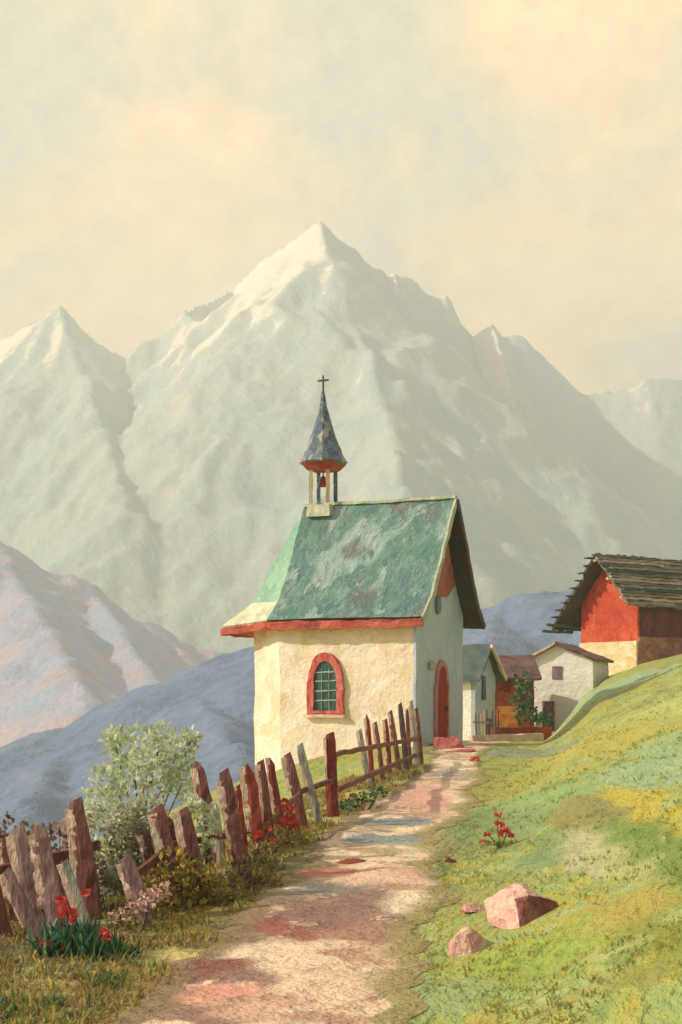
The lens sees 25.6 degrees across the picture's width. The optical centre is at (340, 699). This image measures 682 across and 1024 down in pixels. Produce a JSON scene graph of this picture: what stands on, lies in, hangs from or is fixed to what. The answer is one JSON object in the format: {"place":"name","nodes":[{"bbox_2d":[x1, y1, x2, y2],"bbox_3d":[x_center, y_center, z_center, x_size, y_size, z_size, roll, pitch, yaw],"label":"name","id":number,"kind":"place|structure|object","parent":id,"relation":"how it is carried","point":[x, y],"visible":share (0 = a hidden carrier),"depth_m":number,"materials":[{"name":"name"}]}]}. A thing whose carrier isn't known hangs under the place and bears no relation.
{"place":"outdoors","nodes":[
{"label":"outdoors","id":0,"kind":"place"},
{"bbox_2d":[0,541,222,746],"bbox_3d":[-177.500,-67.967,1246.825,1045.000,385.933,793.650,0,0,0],"label":"pink hill","id":1,"kind":"structure","parent":0,"point":[73,648],"depth_m":1239.13,"materials":[{"name":"stone"}]},
{"bbox_2d":[0,586,580,849],"bbox_3d":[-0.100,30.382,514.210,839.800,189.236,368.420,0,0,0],"label":"blue hill","id":2,"kind":"structure","parent":0,"point":[45,776],"depth_m":547.16,"materials":[{"name":"stone"}]},
{"bbox_2d":[101,741,520,1023],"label":"path","id":3,"kind":"structure","parent":0,"point":[326,938],"depth_m":13.69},
{"bbox_2d":[337,858,370,864],"bbox_3d":[0.211,1.869,17.213,0.604,0.095,0.201,0,0,-5],"label":"stone","id":4,"kind":"object","parent":3,"relation":"on","point":[348,861],"visible":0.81,"depth_m":17.19,"materials":[{"name":"stone"}]},
{"bbox_2d":[469,756,479,760],"bbox_3d":[2.686,1.203,30.206,0.218,0.150,0.226,0,0,0],"label":"stone","id":5,"kind":"object","parent":3,"relation":"on","point":[476,758],"visible":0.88,"depth_m":30.17,"materials":[{"name":"stone"}]},
{"bbox_2d":[0,221,681,652],"bbox_3d":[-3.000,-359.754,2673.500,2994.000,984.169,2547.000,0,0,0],"label":"mountain range","id":6,"kind":"structure","parent":0,"point":[162,481],"depth_m":2221.77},
{"bbox_2d":[0,654,681,1023],"bbox_3d":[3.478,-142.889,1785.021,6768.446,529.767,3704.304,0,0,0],"label":"ground","id":7,"kind":"structure","parent":0,"point":[644,988],"depth_m":14.77,"materials":[{"name":"green plant"}]},
{"bbox_2d":[0,797,101,939],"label":"picket fence","id":8,"kind":"object","parent":7,"relation":"on","point":[36,875],"visible":0.77,"depth_m":13.85,"materials":[{"name":"brown wood"}]},
{"bbox_2d":[0,808,118,925],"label":"shrub","id":9,"kind":"object","parent":7,"relation":"on","point":[52,837],"visible":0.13,"depth_m":14.75,"materials":[{"name":"brown plant"}]},
{"bbox_2d":[18,888,110,958],"bbox_3d":[-2.368,1.911,12.837,0.784,0.609,0.829,0,0,0],"label":"poppy plant","id":10,"kind":"object","parent":7,"relation":"on","point":[47,941],"visible":0.73,"depth_m":12.80,"materials":[{"name":"green plant"}]},
{"bbox_2d":[0,936,146,1023],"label":"grass","id":11,"kind":"structure","parent":7,"relation":"on","point":[102,977],"depth_m":11.22,"materials":[{"name":"plant"}]},
{"bbox_2d":[49,912,148,959],"bbox_3d":[-2.086,1.998,12.836,0.886,0.443,0.567,0,0,-21],"label":"poppy plant","id":12,"kind":"object","parent":7,"relation":"on","point":[83,946],"visible":0.76,"depth_m":12.73,"materials":[{"name":"green plant"}]},
{"bbox_2d":[88,793,170,899],"bbox_3d":[-2.237,1.587,15.525,0.945,1.267,0.601,0,0,-28],"label":"shrub","id":13,"kind":"object","parent":7,"relation":"on","point":[135,827],"visible":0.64,"depth_m":15.44,"materials":[{"name":"green plant"}]},
{"bbox_2d":[107,880,173,930],"bbox_3d":[-1.854,1.930,13.904,0.635,0.531,0.311,0,0,0],"label":"flower clump","id":14,"kind":"object","parent":7,"relation":"on","point":[155,895],"visible":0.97,"depth_m":13.88,"materials":[{"name":"pink plant"}]},
{"bbox_2d":[80,718,203,863],"bbox_3d":[-2.395,1.151,18.017,1.531,1.880,1.086,0,0,0],"label":"shrub","id":15,"kind":"object","parent":7,"relation":"on","point":[171,774],"visible":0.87,"depth_m":17.94,"materials":[{"name":"green plant"}]},
{"bbox_2d":[125,845,238,912],"bbox_3d":[-1.578,1.873,14.923,1.153,0.881,0.656,0,0,-20],"label":"shrub","id":16,"kind":"object","parent":7,"relation":"on","point":[210,885],"visible":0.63,"depth_m":14.86,"materials":[{"name":"green plant"}]},
{"bbox_2d":[178,790,221,870],"bbox_3d":[-1.498,1.499,15.988,0.466,1.080,0.383,0,0,-14],"label":"shrub","id":17,"kind":"object","parent":7,"relation":"on","point":[199,807],"visible":0.88,"depth_m":15.97,"materials":[{"name":"green plant"}]},
{"bbox_2d":[0,763,425,1023],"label":"verge grass","id":18,"kind":"structure","parent":7,"relation":"on","point":[100,991],"depth_m":12.76,"materials":[{"name":"green plant"}]},
{"bbox_2d":[114,731,339,921],"bbox_3d":[-1.114,1.395,17.569,1.049,1.926,6.895,0,0,12],"label":"picket fence","id":19,"kind":"object","parent":7,"relation":"on","point":[259,795],"visible":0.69,"depth_m":17.15,"materials":[{"name":"brown wood"}]},
{"bbox_2d":[220,826,284,866],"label":"poppy plant","id":20,"kind":"object","parent":7,"relation":"on","point":[257,834],"visible":0.38,"depth_m":16.81,"materials":[{"name":"red plant"}]},
{"bbox_2d":[216,827,300,897],"bbox_3d":[-0.945,1.954,15.974,0.774,0.974,3.324,0,0,20],"label":"shrub","id":21,"kind":"object","parent":7,"relation":"on","point":[257,859],"visible":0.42,"depth_m":16.03,"materials":[{"name":"green plant"}]},
{"bbox_2d":[274,798,318,844],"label":"poppy plant","id":22,"kind":"object","parent":7,"relation":"on","point":[291,822],"visible":0.56,"depth_m":18.48,"materials":[{"name":"red plant"}]},
{"bbox_2d":[221,375,484,772],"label":"chapel","id":23,"kind":"structure","parent":7,"relation":"on","point":[350,616],"depth_m":37.29,"materials":[{"name":"beige paint"}]},
{"bbox_2d":[303,653,345,717],"bbox_3d":[-0.404,-0.362,36.907,1.113,1.609,0.188,0,0,24],"label":"window","id":24,"kind":"structure","parent":23,"relation":"in","point":[325,680],"depth_m":36.91,"materials":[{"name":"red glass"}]},
{"bbox_2d":[433,660,449,736],"bbox_3d":[2.530,0.080,37.520,0.101,2.163,1.017,0,0,24],"label":"door","id":25,"kind":"structure","parent":23,"relation":"in","point":[441,714],"depth_m":37.45,"materials":[{"name":"red wood"}]},
{"bbox_2d":[338,786,389,811],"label":"bush","id":26,"kind":"object","parent":7,"relation":"on","point":[365,797],"visible":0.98,"depth_m":21.41,"materials":[{"name":"green plant"}]},
{"bbox_2d":[336,700,423,792],"bbox_3d":[0.562,0.863,25.537,0.554,1.742,9.168,0,0,11],"label":"picket fence","id":27,"kind":"object","parent":7,"relation":"on","point":[413,729],"visible":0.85,"depth_m":27.17,"materials":[{"name":"brown wood"}]},
{"bbox_2d":[433,736,464,748],"bbox_3d":[2.543,1.048,35.401,0.771,0.378,0.483,0,0,0],"label":"stone","id":28,"kind":"object","parent":7,"relation":"on","point":[447,742],"visible":0.63,"depth_m":35.23,"materials":[{"name":"stone"}]},
{"bbox_2d":[444,857,454,862],"bbox_3d":[1.252,1.853,17.287,0.116,0.088,0.082,0,0,42],"label":"stone","id":29,"kind":"object","parent":7,"relation":"on","point":[449,860],"visible":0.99,"depth_m":17.27,"materials":[{"name":"stone"}]},
{"bbox_2d":[447,748,475,752],"bbox_3d":[2.674,1.168,33.771,0.749,0.149,0.398,0,0,-21],"label":"stone","id":30,"kind":"object","parent":7,"relation":"on","point":[465,750],"visible":0.47,"depth_m":33.70,"materials":[{"name":"stone"}]},
{"bbox_2d":[447,927,486,956],"bbox_3d":[1.077,2.092,12.878,0.350,0.282,0.223,0,0,18],"label":"stone","id":31,"kind":"object","parent":7,"relation":"on","point":[465,941],"visible":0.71,"depth_m":12.80,"materials":[{"name":"pink stone"}]},
{"bbox_2d":[460,902,485,912],"bbox_3d":[1.284,2.014,14.452,0.264,0.116,0.164,0,0,0],"label":"stone","id":32,"kind":"object","parent":7,"relation":"on","point":[472,907],"visible":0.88,"depth_m":14.45,"materials":[{"name":"pink stone"}]},
{"bbox_2d":[462,644,507,739],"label":"cottage house","id":33,"kind":"structure","parent":7,"relation":"on","point":[483,672],"depth_m":58.60,"materials":[{"name":"white paint"}]},
{"bbox_2d":[482,676,485,699],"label":"window","id":34,"kind":"structure","parent":33,"relation":"in","point":[483,677],"depth_m":58.77,"materials":[{"name":"grey glass"}]},
{"bbox_2d":[472,708,500,734],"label":"paling fence","id":35,"kind":"object","parent":7,"relation":"on","point":[495,722],"visible":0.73,"depth_m":53.39,"materials":[{"name":"brown wood"}]},
{"bbox_2d":[469,812,517,847],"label":"poppy plant","id":36,"kind":"object","parent":7,"relation":"on","point":[499,843],"visible":0.94,"depth_m":17.69,"materials":[{"name":"red plant"}]},
{"bbox_2d":[467,733,543,741],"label":"stone wall","id":37,"kind":"structure","parent":7,"relation":"on","point":[511,737],"depth_m":49.33,"materials":[{"name":"stone"}]},
{"bbox_2d":[495,655,540,727],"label":"barn","id":38,"kind":"structure","parent":7,"relation":"on","point":[514,664],"depth_m":72.14,"materials":[{"name":"orange wood"}]},
{"bbox_2d":[497,706,517,727],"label":"door","id":39,"kind":"structure","parent":38,"relation":"in","point":[507,719],"depth_m":72.06,"materials":[{"name":"orange wood"}]},
{"bbox_2d":[491,726,550,739],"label":"stone wall","id":40,"kind":"structure","parent":7,"relation":"on","point":[546,731],"depth_m":56.43,"materials":[{"name":"brown stone"}]},
{"bbox_2d":[486,881,558,928],"bbox_3d":[1.657,1.851,13.457,0.624,0.410,0.655,0,0,-36],"label":"boulder","id":41,"kind":"object","parent":7,"relation":"on","point":[516,904],"visible":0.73,"depth_m":13.29,"materials":[{"name":"pink stone"}]},
{"bbox_2d":[508,668,551,726],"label":"bush","id":42,"kind":"object","parent":7,"relation":"on","point":[523,689],"visible":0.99,"depth_m":65.91,"materials":[{"name":"green plant"}]},
{"bbox_2d":[529,641,613,729],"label":"house","id":43,"kind":"structure","parent":7,"relation":"on","point":[571,675],"depth_m":75.78,"materials":[{"name":"white paint"}]},
{"bbox_2d":[542,701,554,729],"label":"door","id":44,"kind":"structure","parent":43,"relation":"in","point":[547,706],"depth_m":75.89,"materials":[{"name":"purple wood"}]},
{"bbox_2d":[552,666,561,678],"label":"window","id":45,"kind":"structure","parent":43,"relation":"in","point":[556,670],"depth_m":75.76,"materials":[{"name":"purple wood"}]},
{"bbox_2d":[541,553,681,675],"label":"barn","id":46,"kind":"structure","parent":7,"relation":"on","point":[624,612],"depth_m":86.58,"materials":[{"name":"red wood"}]},
{"bbox_2d":[0,0,681,395],"label":"sky","id":47,"kind":"structure","parent":0,"point":[519,162],"materials":[{"name":"beige"}]}
]}

